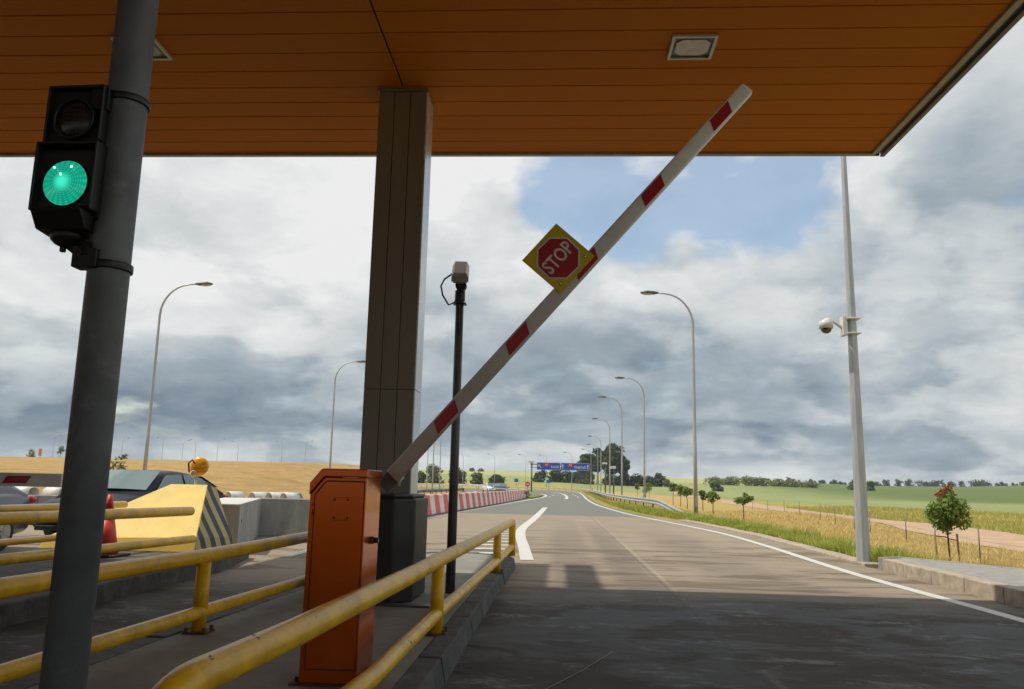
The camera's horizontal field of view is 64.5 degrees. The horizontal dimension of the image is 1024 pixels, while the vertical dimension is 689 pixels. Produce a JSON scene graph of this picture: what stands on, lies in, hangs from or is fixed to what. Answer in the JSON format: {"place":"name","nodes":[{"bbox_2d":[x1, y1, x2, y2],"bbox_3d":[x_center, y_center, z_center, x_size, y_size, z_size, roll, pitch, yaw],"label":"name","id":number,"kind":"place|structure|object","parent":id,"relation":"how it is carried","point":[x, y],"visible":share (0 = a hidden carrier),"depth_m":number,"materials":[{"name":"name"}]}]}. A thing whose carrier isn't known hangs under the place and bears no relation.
{"place":"outdoors","nodes":[
{"label":"outdoors","id":0,"kind":"place"},
{"bbox_2d":[0,487,1023,688],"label":"road","id":1,"kind":"structure","parent":0,"point":[652,604],"depth_m":8.41,"materials":[{"name":"asphalt"}]},
{"bbox_2d":[0,486,36,550],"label":"parked car","id":2,"kind":"object","parent":1,"relation":"on","point":[10,495],"visible":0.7,"depth_m":13.95,"materials":[{"name":"grey paint"}]},
{"bbox_2d":[31,495,57,503],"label":"concrete wall","id":3,"kind":"structure","parent":1,"relation":"on","point":[42,498],"depth_m":22.50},
{"bbox_2d":[0,549,248,627],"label":"toll island","id":4,"kind":"structure","parent":1,"relation":"on","point":[20,609],"depth_m":9.10,"materials":[{"name":"concrete"}]},
{"bbox_2d":[0,472,62,486],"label":"barrier gate","id":5,"kind":"structure","parent":4,"relation":"on","point":[33,479],"depth_m":9.67,"materials":[{"name":"white metal"}]},
{"bbox_2d":[0,501,127,545],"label":"tube guard rail","id":6,"kind":"object","parent":4,"relation":"on","point":[34,507],"visible":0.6,"depth_m":10.08,"materials":[{"name":"metal"}]},
{"bbox_2d":[0,507,195,565],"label":"tube guard rail","id":7,"kind":"object","parent":4,"relation":"on","point":[21,517],"visible":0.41,"depth_m":9.04,"materials":[{"name":"metal"}]},
{"bbox_2d":[100,494,130,557],"bbox_3d":[-5.622,2.511,11.266,0.493,0.840,0.493,1,-10,3],"label":"traffic cone","id":8,"kind":"object","parent":4,"relation":"on","point":[109,533],"visible":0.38,"depth_m":11.18,"materials":[{"name":"red plastic"}]},
{"bbox_2d":[39,484,232,551],"bbox_3d":[-5.806,2.694,12.793,2.472,0.992,1.347,1,-10,3],"label":"crash nose","id":9,"kind":"object","parent":4,"relation":"on","point":[206,524],"visible":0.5,"depth_m":12.48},
{"bbox_2d":[188,457,208,484],"bbox_3d":[-5.080,2.074,13.117,0.326,0.515,0.177,4,-10,-13],"label":"warning beacon","id":10,"kind":"object","parent":9,"relation":"on","point":[198,466],"visible":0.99,"depth_m":13.07,"materials":[{"name":"orange plastic"}]},
{"bbox_2d":[29,469,227,534],"bbox_3d":[-8.176,3.473,17.759,2.200,1.443,4.754,0,-10,9],"label":"parked car","id":11,"kind":"object","parent":1,"relation":"on","point":[127,485],"visible":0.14,"depth_m":17.13,"materials":[{"name":"grey paint"}]},
{"bbox_2d":[220,497,260,543],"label":"concrete block","id":12,"kind":"structure","parent":1,"relation":"on","point":[245,510],"depth_m":15.25,"materials":[{"name":"concrete"}]},
{"bbox_2d":[0,551,515,688],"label":"island kerb","id":13,"kind":"structure","parent":1,"relation":"on","point":[433,665],"depth_m":5.98,"materials":[{"name":"concrete"}]},
{"bbox_2d":[28,553,492,688],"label":"toll island","id":14,"kind":"structure","parent":1,"relation":"on","point":[149,666],"depth_m":5.66,"materials":[{"name":"concrete"}]},
{"bbox_2d":[28,0,158,688],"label":"traffic light","id":15,"kind":"object","parent":14,"relation":"on","point":[84,191],"visible":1,"depth_m":2.00,"materials":[{"name":"black plastic"}]},
{"bbox_2d":[0,531,307,683],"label":"tube guard rail","id":16,"kind":"object","parent":14,"relation":"on","point":[200,611],"visible":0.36,"depth_m":5.71,"materials":[{"name":"metal"}]},
{"bbox_2d":[152,519,515,688],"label":"tube guard rail","id":17,"kind":"object","parent":14,"relation":"on","point":[221,666],"visible":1,"depth_m":3.96,"materials":[{"name":"metal"}]},
{"bbox_2d":[375,493,429,607],"bbox_3d":[-1.226,2.042,8.248,1.238,1.030,1.210,1,-10,3],"label":"pillar guard","id":18,"kind":"object","parent":14,"relation":"on","point":[402,533],"visible":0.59,"depth_m":7.89,"materials":[{"name":"metal"}]},
{"bbox_2d":[440,261,468,593],"bbox_3d":[-0.685,0.821,8.879,0.325,3.675,0.515,2,-10,-3],"label":"camera post","id":19,"kind":"object","parent":14,"relation":"on","point":[459,274],"visible":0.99,"depth_m":8.90,"materials":[{"name":"metal"}]},
{"bbox_2d":[0,0,1023,493],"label":"toll canopy","id":20,"kind":"object","parent":14,"relation":"on","point":[402,92],"visible":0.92,"depth_m":8.89,"materials":[{"name":"wood"}]},
{"bbox_2d":[110,36,172,59],"bbox_3d":[-3.890,-3.116,8.528,0.456,0.027,0.450,1,-10,3],"label":"ceiling light","id":21,"kind":"object","parent":20,"relation":"attached to","point":[161,52],"visible":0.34,"depth_m":8.61,"materials":[{"name":"metal"}]},
{"bbox_2d":[667,34,718,59],"bbox_3d":[1.839,-3.032,8.272,0.456,0.027,0.450,1,-10,3],"label":"ceiling light","id":22,"kind":"object","parent":20,"relation":"attached to","point":[692,47],"visible":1,"depth_m":8.25,"materials":[{"name":"metal"}]},
{"bbox_2d":[288,84,751,687],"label":"barrier gate","id":23,"kind":"structure","parent":14,"relation":"on","point":[342,536],"depth_m":4.89,"materials":[{"name":"metal"}]},
{"bbox_2d":[258,498,309,535],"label":"concrete wall","id":24,"kind":"structure","parent":1,"relation":"on","point":[281,516],"depth_m":18.81,"materials":[{"name":"concrete"}]},
{"bbox_2d":[285,490,546,556],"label":"median line marking","id":25,"kind":"object","parent":1,"relation":"on","point":[296,553],"visible":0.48,"depth_m":33.81,"materials":[{"name":"paint"}]},
{"bbox_2d":[425,495,431,515],"bbox_3d":[-3.506,6.376,32.127,0.550,0.820,0.980,0,-10,5],"label":"barrier block","id":26,"kind":"object","parent":1,"relation":"on","point":[429,507],"depth_m":32.24,"materials":[{"name":"plastic"}]},
{"bbox_2d":[427,494,436,515],"bbox_3d":[-3.422,6.547,33.108,0.550,0.820,0.980,0,-10,5],"label":"barrier block","id":27,"kind":"object","parent":1,"relation":"on","point":[432,503],"depth_m":33.07,"materials":[{"name":"plastic"}]},
{"bbox_2d":[431,494,440,514],"bbox_3d":[-3.325,6.719,34.089,0.550,0.820,0.980,0,-10,6],"label":"barrier block","id":28,"kind":"object","parent":1,"relation":"on","point":[437,503],"depth_m":34.02,"materials":[{"name":"plastic"}]},
{"bbox_2d":[438,494,444,513],"bbox_3d":[-3.223,6.890,35.069,0.550,0.820,0.980,0,-10,6],"label":"barrier block","id":29,"kind":"object","parent":1,"relation":"on","point":[441,501],"depth_m":35.00,"materials":[{"name":"plastic"}]},
{"bbox_2d":[443,494,447,512],"bbox_3d":[-3.117,7.062,36.048,0.550,0.820,0.980,0,-10,6],"label":"barrier block","id":30,"kind":"object","parent":1,"relation":"on","point":[445,496],"depth_m":35.93,"materials":[{"name":"plastic"}]},
{"bbox_2d":[458,493,463,510],"bbox_3d":[-2.689,7.748,39.965,0.550,0.820,0.980,0,-10,6],"label":"barrier block","id":31,"kind":"object","parent":1,"relation":"on","point":[461,501],"depth_m":39.91,"materials":[{"name":"plastic"}]},
{"bbox_2d":[462,493,466,509],"bbox_3d":[-2.584,7.920,40.945,0.550,0.820,0.980,0,-10,6],"label":"barrier block","id":32,"kind":"object","parent":1,"relation":"on","point":[464,501],"depth_m":40.88,"materials":[{"name":"plastic"}]},
{"bbox_2d":[465,493,470,508],"bbox_3d":[-2.477,8.091,41.924,0.550,0.820,0.980,0,-10,6],"label":"barrier block","id":33,"kind":"object","parent":1,"relation":"on","point":[467,500],"depth_m":41.86,"materials":[{"name":"plastic"}]},
{"bbox_2d":[468,493,472,508],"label":"barrier block","id":34,"kind":"object","parent":1,"relation":"on","point":[470,500],"depth_m":42.84,"materials":[{"name":"plastic"}]},
{"bbox_2d":[482,483,493,491],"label":"moving car","id":35,"kind":"object","parent":1,"relation":"on","point":[487,487],"visible":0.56,"depth_m":131.78,"materials":[{"name":"white paint"}]},
{"bbox_2d":[475,529,508,553],"bbox_3d":[-0.386,4.859,20.586,1.441,0.001,10.920,1,-10,3],"label":"hatch marking","id":36,"kind":"object","parent":1,"relation":"on","point":[492,544],"visible":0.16,"depth_m":17.53,"materials":[{"name":"paint"}]},
{"bbox_2d":[491,483,509,490],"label":"moving car","id":37,"kind":"object","parent":1,"relation":"on","point":[500,487],"visible":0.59,"depth_m":95.00,"materials":[{"name":"white paint"}]},
{"bbox_2d":[516,507,547,559],"bbox_3d":[0.940,6.707,31.105,0.794,0.001,34.409,1,-10,3],"label":"lane line marking","id":38,"kind":"object","parent":1,"relation":"on","point":[525,553],"visible":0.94,"depth_m":19.80,"materials":[{"name":"paint"}]},
{"bbox_2d":[527,493,541,498],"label":"median island","id":39,"kind":"structure","parent":1,"relation":"on","point":[533,495],"depth_m":91.38,"materials":[{"name":"green plant"}]},
{"bbox_2d":[528,461,606,492],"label":"overhead sign","id":40,"kind":"object","parent":1,"relation":"on","point":[564,466],"visible":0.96,"depth_m":157.79,"materials":[{"name":"metal"}]},
{"bbox_2d":[546,651,612,688],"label":"road scratch","id":41,"kind":"object","parent":1,"relation":"on","point":[580,671],"visible":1,"depth_m":5.77},
{"bbox_2d":[441,487,1023,622],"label":"edge line marking","id":42,"kind":"object","parent":1,"relation":"on","point":[1012,617],"visible":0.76,"depth_m":12.16,"materials":[{"name":"paint"}]},
{"bbox_2d":[0,456,1023,570],"bbox_3d":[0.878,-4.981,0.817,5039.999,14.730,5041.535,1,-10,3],"label":"ground","id":43,"kind":"structure","parent":0,"point":[246,478],"depth_m":151.57,"materials":[{"name":"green plant"}]},
{"bbox_2d":[15,486,39,494],"bbox_3d":[-25.061,7.601,41.541,1.600,0.660,0.660,-3,-11,23],"label":"concrete pipe","id":44,"kind":"object","parent":43,"relation":"on","point":[31,490],"visible":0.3,"depth_m":41.49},
{"bbox_2d":[42,487,61,494],"bbox_3d":[-23.281,7.611,41.370,1.200,0.660,0.660,-3,-11,23],"label":"concrete pipe","id":45,"kind":"object","parent":43,"relation":"on","point":[51,491],"visible":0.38,"depth_m":41.16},
{"bbox_2d":[110,456,128,469],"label":"field shrub","id":46,"kind":"object","parent":43,"relation":"on","point":[115,465],"visible":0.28,"depth_m":66.94,"materials":[{"name":"green plant"}]},
{"bbox_2d":[143,282,212,469],"bbox_3d":[-15.338,2.158,37.087,2.477,10.357,0.250,1,-10,3],"label":"street lamp","id":47,"kind":"object","parent":43,"relation":"on","point":[153,385],"visible":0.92,"depth_m":37.22,"materials":[{"name":"metal"}]},
{"bbox_2d":[225,491,245,497],"bbox_3d":[-13.842,7.665,40.456,0.660,0.660,0.800,-6,-12,35],"label":"concrete pipe","id":48,"kind":"object","parent":43,"relation":"on","point":[235,494],"visible":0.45,"depth_m":40.36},
{"bbox_2d":[247,492,266,497],"bbox_3d":[-12.644,7.680,40.386,0.660,0.660,0.800,-6,-12,35],"label":"concrete pipe","id":49,"kind":"object","parent":43,"relation":"on","point":[256,494],"visible":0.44,"depth_m":40.26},
{"bbox_2d":[264,492,282,497],"bbox_3d":[-11.796,7.690,40.336,0.660,0.660,0.800,-6,-12,35],"label":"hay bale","id":50,"kind":"object","parent":43,"relation":"on","point":[272,494],"visible":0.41,"depth_m":40.20},
{"bbox_2d":[279,493,299,498],"bbox_3d":[-11.047,7.699,40.292,0.660,0.660,0.800,-6,-12,35],"label":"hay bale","id":51,"kind":"object","parent":43,"relation":"on","point":[290,495],"visible":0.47,"depth_m":40.17},
{"bbox_2d":[329,360,364,468],"bbox_3d":[-12.309,6.288,60.596,2.477,10.357,0.250,1,-10,3],"label":"street lamp","id":52,"kind":"object","parent":43,"relation":"on","point":[359,361],"visible":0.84,"depth_m":60.80,"materials":[{"name":"metal"}]},
{"bbox_2d":[418,470,425,482],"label":"round bush","id":53,"kind":"object","parent":43,"relation":"on","point":[422,477],"visible":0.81,"depth_m":282.33,"materials":[{"name":"green plant"}]},
{"bbox_2d":[425,464,444,483],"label":"round bush","id":54,"kind":"object","parent":43,"relation":"on","point":[435,477],"visible":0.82,"depth_m":281.83,"materials":[{"name":"green plant"}]},
{"bbox_2d":[431,409,442,493],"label":"street lamp","id":55,"kind":"object","parent":43,"relation":"on","point":[433,459],"visible":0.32,"depth_m":97.56,"materials":[{"name":"metal"}]},
{"bbox_2d":[417,488,463,493],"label":"guardrail","id":56,"kind":"object","parent":43,"relation":"on","point":[435,490],"visible":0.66,"depth_m":92.07,"materials":[{"name":"metal"}]},
{"bbox_2d":[418,484,482,488],"bbox_3d":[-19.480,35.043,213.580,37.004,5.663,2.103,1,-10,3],"label":"guardrail","id":57,"kind":"object","parent":43,"relation":"on","point":[448,485],"visible":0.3,"depth_m":213.80,"materials":[{"name":"metal"}]},
{"bbox_2d":[448,467,466,483],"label":"round bush","id":58,"kind":"object","parent":43,"relation":"on","point":[461,475],"visible":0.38,"depth_m":286.68,"materials":[{"name":"green plant"}]},
{"bbox_2d":[470,472,482,483],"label":"round bush","id":59,"kind":"object","parent":43,"relation":"on","point":[477,478],"visible":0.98,"depth_m":285.71,"materials":[{"name":"green plant"}]},
{"bbox_2d":[488,474,505,482],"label":"round bush","id":60,"kind":"object","parent":43,"relation":"on","point":[499,478],"visible":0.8,"depth_m":285.69,"materials":[{"name":"green plant"}]},
{"bbox_2d":[532,470,547,481],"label":"bushy tree","id":61,"kind":"object","parent":43,"relation":"on","point":[539,476],"visible":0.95,"depth_m":338.69,"materials":[{"name":"green plant"}]},
{"bbox_2d":[547,468,564,482],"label":"bushy tree","id":62,"kind":"object","parent":43,"relation":"on","point":[555,476],"visible":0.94,"depth_m":345.33,"materials":[{"name":"green plant"}]},
{"bbox_2d":[559,470,579,482],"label":"bushy tree","id":63,"kind":"object","parent":43,"relation":"on","point":[567,476],"visible":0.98,"depth_m":342.71,"materials":[{"name":"green plant"}]},
{"bbox_2d":[572,472,585,483],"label":"bushy tree","id":64,"kind":"object","parent":43,"relation":"on","point":[581,477],"visible":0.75,"depth_m":343.13,"materials":[{"name":"green plant"}]},
{"bbox_2d":[577,453,599,472],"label":"tree","id":65,"kind":"object","parent":43,"relation":"on","point":[589,458],"visible":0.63,"depth_m":344.65,"materials":[{"name":"green plant"}]},
{"bbox_2d":[582,471,594,484],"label":"bushy tree","id":66,"kind":"object","parent":43,"relation":"on","point":[589,477],"visible":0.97,"depth_m":341.07,"materials":[{"name":"green plant"}]},
{"bbox_2d":[592,448,601,483],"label":"tree","id":67,"kind":"object","parent":43,"relation":"on","point":[596,452],"visible":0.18,"depth_m":355.35,"materials":[{"name":"green plant"}]},
{"bbox_2d":[510,487,684,512],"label":"guardrail","id":68,"kind":"object","parent":43,"relation":"on","point":[664,505],"visible":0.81,"depth_m":56.45,"materials":[{"name":"metal"}]},
{"bbox_2d":[592,418,609,492],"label":"street lamp","id":69,"kind":"object","parent":43,"relation":"on","point":[609,450],"visible":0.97,"depth_m":107.61,"materials":[{"name":"metal"}]},
{"bbox_2d":[603,474,617,485],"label":"bushy tree","id":70,"kind":"object","parent":43,"relation":"on","point":[611,479],"visible":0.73,"depth_m":338.14,"materials":[{"name":"green plant"}]},
{"bbox_2d":[598,396,622,494],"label":"street lamp","id":71,"kind":"object","parent":43,"relation":"on","point":[621,446],"visible":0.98,"depth_m":80.88,"materials":[{"name":"metal"}]},
{"bbox_2d":[599,442,624,485],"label":"tree","id":72,"kind":"object","parent":43,"relation":"on","point":[615,455],"visible":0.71,"depth_m":341.59,"materials":[{"name":"green plant"}]},
{"bbox_2d":[617,455,630,475],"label":"tree","id":73,"kind":"object","parent":43,"relation":"on","point":[626,465],"visible":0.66,"depth_m":348.90,"materials":[{"name":"green plant"}]},
{"bbox_2d":[619,474,630,485],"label":"bushy tree","id":74,"kind":"object","parent":43,"relation":"on","point":[626,477],"visible":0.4,"depth_m":343.56,"materials":[{"name":"green plant"}]},
{"bbox_2d":[615,376,645,497],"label":"street lamp","id":75,"kind":"object","parent":43,"relation":"on","point":[644,482],"visible":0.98,"depth_m":66.10,"materials":[{"name":"metal"}]},
{"bbox_2d":[627,473,642,485],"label":"bushy tree","id":76,"kind":"object","parent":43,"relation":"on","point":[634,480],"visible":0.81,"depth_m":342.54,"materials":[{"name":"green plant"}]},
{"bbox_2d":[639,475,655,486],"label":"bushy tree","id":77,"kind":"object","parent":43,"relation":"on","point":[649,479],"visible":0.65,"depth_m":339.79,"materials":[{"name":"green plant"}]},
{"bbox_2d":[653,472,665,486],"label":"bushy tree","id":78,"kind":"object","parent":43,"relation":"on","point":[659,478],"visible":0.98,"depth_m":338.18,"materials":[{"name":"green plant"}]},
{"bbox_2d":[640,290,697,514],"bbox_3d":[7.101,2.603,36.760,2.477,10.357,0.250,1,-10,3],"label":"street lamp","id":79,"kind":"object","parent":43,"relation":"on","point":[647,292],"visible":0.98,"depth_m":36.60,"materials":[{"name":"metal"}]},
{"bbox_2d":[668,482,676,493],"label":"young tree","id":80,"kind":"object","parent":43,"relation":"on","point":[673,486],"visible":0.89,"depth_m":101.32,"materials":[{"name":"green plant"}]},
{"bbox_2d":[675,484,683,505],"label":"young tree","id":81,"kind":"object","parent":43,"relation":"on","point":[679,488],"visible":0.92,"depth_m":94.35,"materials":[{"name":"green plant"}]},
{"bbox_2d":[681,486,693,508],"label":"young tree","id":82,"kind":"object","parent":43,"relation":"on","point":[685,490],"visible":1,"depth_m":84.54,"materials":[{"name":"green plant"}]},
{"bbox_2d":[698,490,707,507],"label":"young tree","id":83,"kind":"object","parent":43,"relation":"on","point":[702,494],"visible":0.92,"depth_m":77.62,"materials":[{"name":"green plant"}]},
{"bbox_2d":[705,491,720,513],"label":"young tree","id":84,"kind":"object","parent":43,"relation":"on","point":[711,495],"visible":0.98,"depth_m":67.80,"materials":[{"name":"green plant"}]},
{"bbox_2d":[703,476,727,484],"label":"field bush","id":85,"kind":"object","parent":43,"relation":"on","point":[722,482],"visible":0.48,"depth_m":408.30,"materials":[{"name":"green plant"}]},
{"bbox_2d":[708,479,723,491],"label":"field bush","id":86,"kind":"object","parent":43,"relation":"on","point":[715,485],"visible":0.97,"depth_m":290.49,"materials":[{"name":"green plant"}]},
{"bbox_2d":[724,476,742,485],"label":"field bush","id":87,"kind":"object","parent":43,"relation":"on","point":[731,480],"visible":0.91,"depth_m":406.54,"materials":[{"name":"green plant"}]},
{"bbox_2d":[733,492,753,518],"bbox_3d":[16.625,11.736,58.078,1.402,2.280,1.330,1,-10,3],"label":"young tree","id":88,"kind":"object","parent":43,"relation":"on","point":[745,499],"visible":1,"depth_m":58.02,"materials":[{"name":"green plant"}]},
{"bbox_2d":[740,475,761,485],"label":"field bush","id":89,"kind":"object","parent":43,"relation":"on","point":[748,480],"visible":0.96,"depth_m":406.37,"materials":[{"name":"green plant"}]},
{"bbox_2d":[754,477,771,485],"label":"field bush","id":90,"kind":"object","parent":43,"relation":"on","point":[764,482],"visible":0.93,"depth_m":406.90,"materials":[{"name":"green plant"}]},
{"bbox_2d":[678,520,877,567],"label":"kerb","id":91,"kind":"structure","parent":43,"relation":"on","point":[847,558],"depth_m":18.91,"materials":[{"name":"concrete"}]},
{"bbox_2d":[767,478,788,486],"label":"field bush","id":92,"kind":"object","parent":43,"relation":"on","point":[781,482],"visible":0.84,"depth_m":409.41,"materials":[{"name":"green plant"}]},
{"bbox_2d":[785,478,804,486],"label":"field bush","id":93,"kind":"object","parent":43,"relation":"on","point":[794,483],"visible":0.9,"depth_m":408.18,"materials":[{"name":"green plant"}]},
{"bbox_2d":[800,480,820,487],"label":"field bush","id":94,"kind":"object","parent":43,"relation":"on","point":[810,484],"visible":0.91,"depth_m":409.59,"materials":[{"name":"green plant"}]},
{"bbox_2d":[819,156,870,564],"bbox_3d":[6.386,-1.099,15.842,0.830,10.500,0.400,1,-10,3],"label":"camera mast","id":95,"kind":"object","parent":43,"relation":"on","point":[845,325],"visible":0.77,"depth_m":15.44,"materials":[{"name":"metal"}]},
{"bbox_2d":[669,487,1023,551],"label":"dirt track","id":96,"kind":"structure","parent":43,"relation":"on","point":[995,538],"depth_m":45.66,"materials":[{"name":"soil"}]},
{"bbox_2d":[866,481,875,490],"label":"field bush","id":97,"kind":"object","parent":43,"relation":"on","point":[870,485],"visible":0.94,"depth_m":384.67,"materials":[{"name":"green plant"}]},
{"bbox_2d":[752,500,1020,560],"bbox_3d":[22.253,12.304,59.085,1.036,1.450,75.557,-1,-10,10],"label":"wire fence","id":98,"kind":"object","parent":43,"relation":"on","point":[977,528],"visible":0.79,"depth_m":39.37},
{"bbox_2d":[786,504,1023,533],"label":"field edge grass","id":99,"kind":"structure","parent":43,"relation":"on","point":[979,522],"depth_m":79.49,"materials":[{"name":"plant"}]},
{"bbox_2d":[934,533,959,561],"bbox_3d":[13.672,6.539,25.446,0.780,1.182,0.078,1,-10,3],"label":"tree stake","id":100,"kind":"object","parent":43,"relation":"on","point":[935,536],"visible":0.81,"depth_m":25.47,"materials":[{"name":"brown wood"}]},
{"bbox_2d":[924,484,972,560],"bbox_3d":[13.844,5.814,25.655,1.162,2.790,1.368,4,-10,-13],"label":"young tree","id":101,"kind":"object","parent":43,"relation":"on","point":[947,512],"visible":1,"depth_m":25.57,"materials":[{"name":"green plant"}]},
{"bbox_2d":[883,558,1023,607],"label":"platform kerb","id":102,"kind":"structure","parent":43,"relation":"on","point":[998,592],"depth_m":11.07,"materials":[{"name":"concrete"}]},
{"bbox_2d":[896,558,1023,587],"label":"platform","id":103,"kind":"structure","parent":43,"relation":"on","point":[1012,577],"depth_m":12.11,"materials":[{"name":"concrete"}]},
{"bbox_2d":[878,557,1023,570],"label":"platform edge","id":104,"kind":"object","parent":103,"relation":"attached to","point":[880,563],"visible":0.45,"depth_m":13.95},
{"bbox_2d":[968,479,982,486],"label":"distant tree","id":105,"kind":"object","parent":43,"relation":"on","point":[973,482],"visible":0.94,"depth_m":726.92,"materials":[{"name":"green plant"}]},
{"bbox_2d":[0,16,1023,486],"label":"sky","id":106,"kind":"structure","parent":0,"point":[753,246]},
{"bbox_2d":[585,493,678,519],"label":"verge grass","id":107,"kind":"structure","parent":0,"point":[602,499],"depth_m":74.17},
{"bbox_2d":[612,501,1002,566],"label":"green grass","id":108,"kind":"structure","parent":0,"point":[839,545],"depth_m":22.46,"materials":[{"name":"plant"}]},
{"bbox_2d":[609,499,1023,568],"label":"dry grass","id":109,"kind":"structure","parent":0,"point":[974,558],"depth_m":40.95,"materials":[{"name":"plant"}]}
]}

